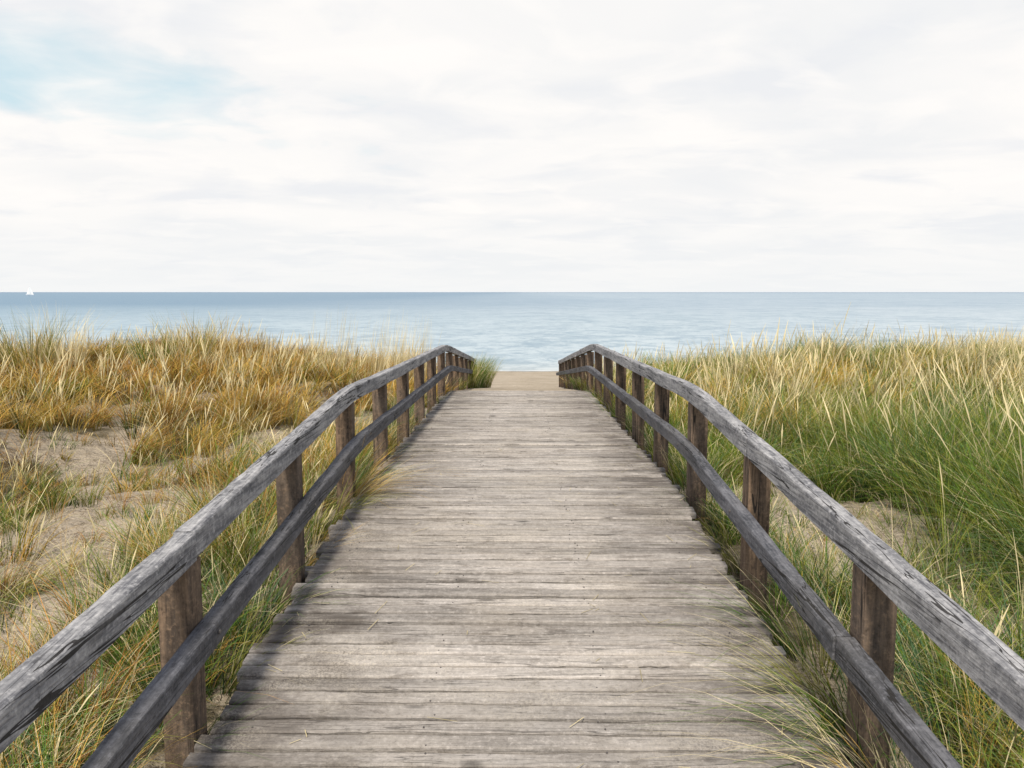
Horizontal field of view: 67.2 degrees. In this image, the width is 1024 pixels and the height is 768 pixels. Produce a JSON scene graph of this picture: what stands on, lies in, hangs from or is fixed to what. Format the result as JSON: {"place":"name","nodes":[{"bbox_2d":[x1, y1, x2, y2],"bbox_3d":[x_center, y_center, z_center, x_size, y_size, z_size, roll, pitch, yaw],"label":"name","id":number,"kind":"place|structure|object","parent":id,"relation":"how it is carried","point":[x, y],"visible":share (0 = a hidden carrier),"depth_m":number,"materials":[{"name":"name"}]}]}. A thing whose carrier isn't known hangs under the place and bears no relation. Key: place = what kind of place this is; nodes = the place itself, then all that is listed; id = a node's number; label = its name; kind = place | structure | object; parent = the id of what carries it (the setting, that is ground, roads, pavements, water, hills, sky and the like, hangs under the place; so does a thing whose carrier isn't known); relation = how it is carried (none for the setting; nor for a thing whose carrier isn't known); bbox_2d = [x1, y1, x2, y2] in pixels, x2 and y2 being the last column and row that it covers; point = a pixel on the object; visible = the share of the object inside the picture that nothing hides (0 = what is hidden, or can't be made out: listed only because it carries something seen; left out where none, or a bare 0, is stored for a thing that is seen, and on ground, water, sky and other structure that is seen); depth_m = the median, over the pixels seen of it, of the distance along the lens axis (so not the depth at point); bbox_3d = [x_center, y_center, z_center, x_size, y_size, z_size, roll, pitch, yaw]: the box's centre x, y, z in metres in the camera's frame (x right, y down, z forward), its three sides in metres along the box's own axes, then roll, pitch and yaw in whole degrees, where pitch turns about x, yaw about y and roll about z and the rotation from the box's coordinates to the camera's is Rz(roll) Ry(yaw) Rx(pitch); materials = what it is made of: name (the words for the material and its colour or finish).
{"place":"outdoors","nodes":[
{"label":"outdoors","id":0,"kind":"place"},
{"bbox_2d":[0,292,1023,369],"bbox_3d":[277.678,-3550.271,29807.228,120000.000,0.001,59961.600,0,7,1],"label":"sea","id":1,"kind":"structure","parent":0,"point":[534,330],"depth_m":122.17,"materials":[{"name":"liquid"}]},
{"bbox_2d":[26,287,33,294],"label":"sailboat","id":2,"kind":"object","parent":1,"relation":"on","point":[29,292],"visible":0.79,"depth_m":998.37,"materials":[{"name":"white fabric"}]},
{"bbox_2d":[494,370,558,370],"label":"foam line","id":3,"kind":"object","parent":1,"relation":"on","point":[526,370],"visible":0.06,"depth_m":39.54,"materials":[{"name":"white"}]},
{"bbox_2d":[0,351,1023,767],"bbox_3d":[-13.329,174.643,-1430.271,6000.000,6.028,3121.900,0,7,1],"label":"sand dune ground","id":4,"kind":"structure","parent":0,"point":[94,453],"depth_m":5.24,"materials":[{"name":"beige sand"}]},
{"bbox_2d":[0,302,1023,767],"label":"dune grass","id":5,"kind":"structure","parent":4,"relation":"on","point":[868,438],"depth_m":6.08,"materials":[{"name":"green plant"}]},
{"bbox_2d":[183,391,850,767],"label":"wooden boardwalk","id":6,"kind":"structure","parent":4,"relation":"on","point":[531,665],"depth_m":3.19,"materials":[{"name":"grey wood"}]},
{"bbox_2d":[0,345,475,767],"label":"wooden handrail","id":7,"kind":"object","parent":6,"relation":"attached to","point":[43,678],"visible":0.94,"depth_m":2.47,"materials":[{"name":"grey wood"}]},
{"bbox_2d":[194,423,823,767],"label":"dry straw litter","id":8,"kind":"object","parent":6,"relation":"on","point":[582,612],"visible":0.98,"depth_m":3.12,"materials":[{"name":"beige plant"}]},
{"bbox_2d":[556,344,1023,767],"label":"wooden handrail","id":9,"kind":"object","parent":6,"relation":"attached to","point":[887,580],"visible":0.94,"depth_m":2.44,"materials":[{"name":"grey wood"}]},
{"bbox_2d":[0,0,1023,291],"label":"sky","id":10,"kind":"structure","parent":0,"point":[146,145],"materials":[{"name":"white"}]}
]}

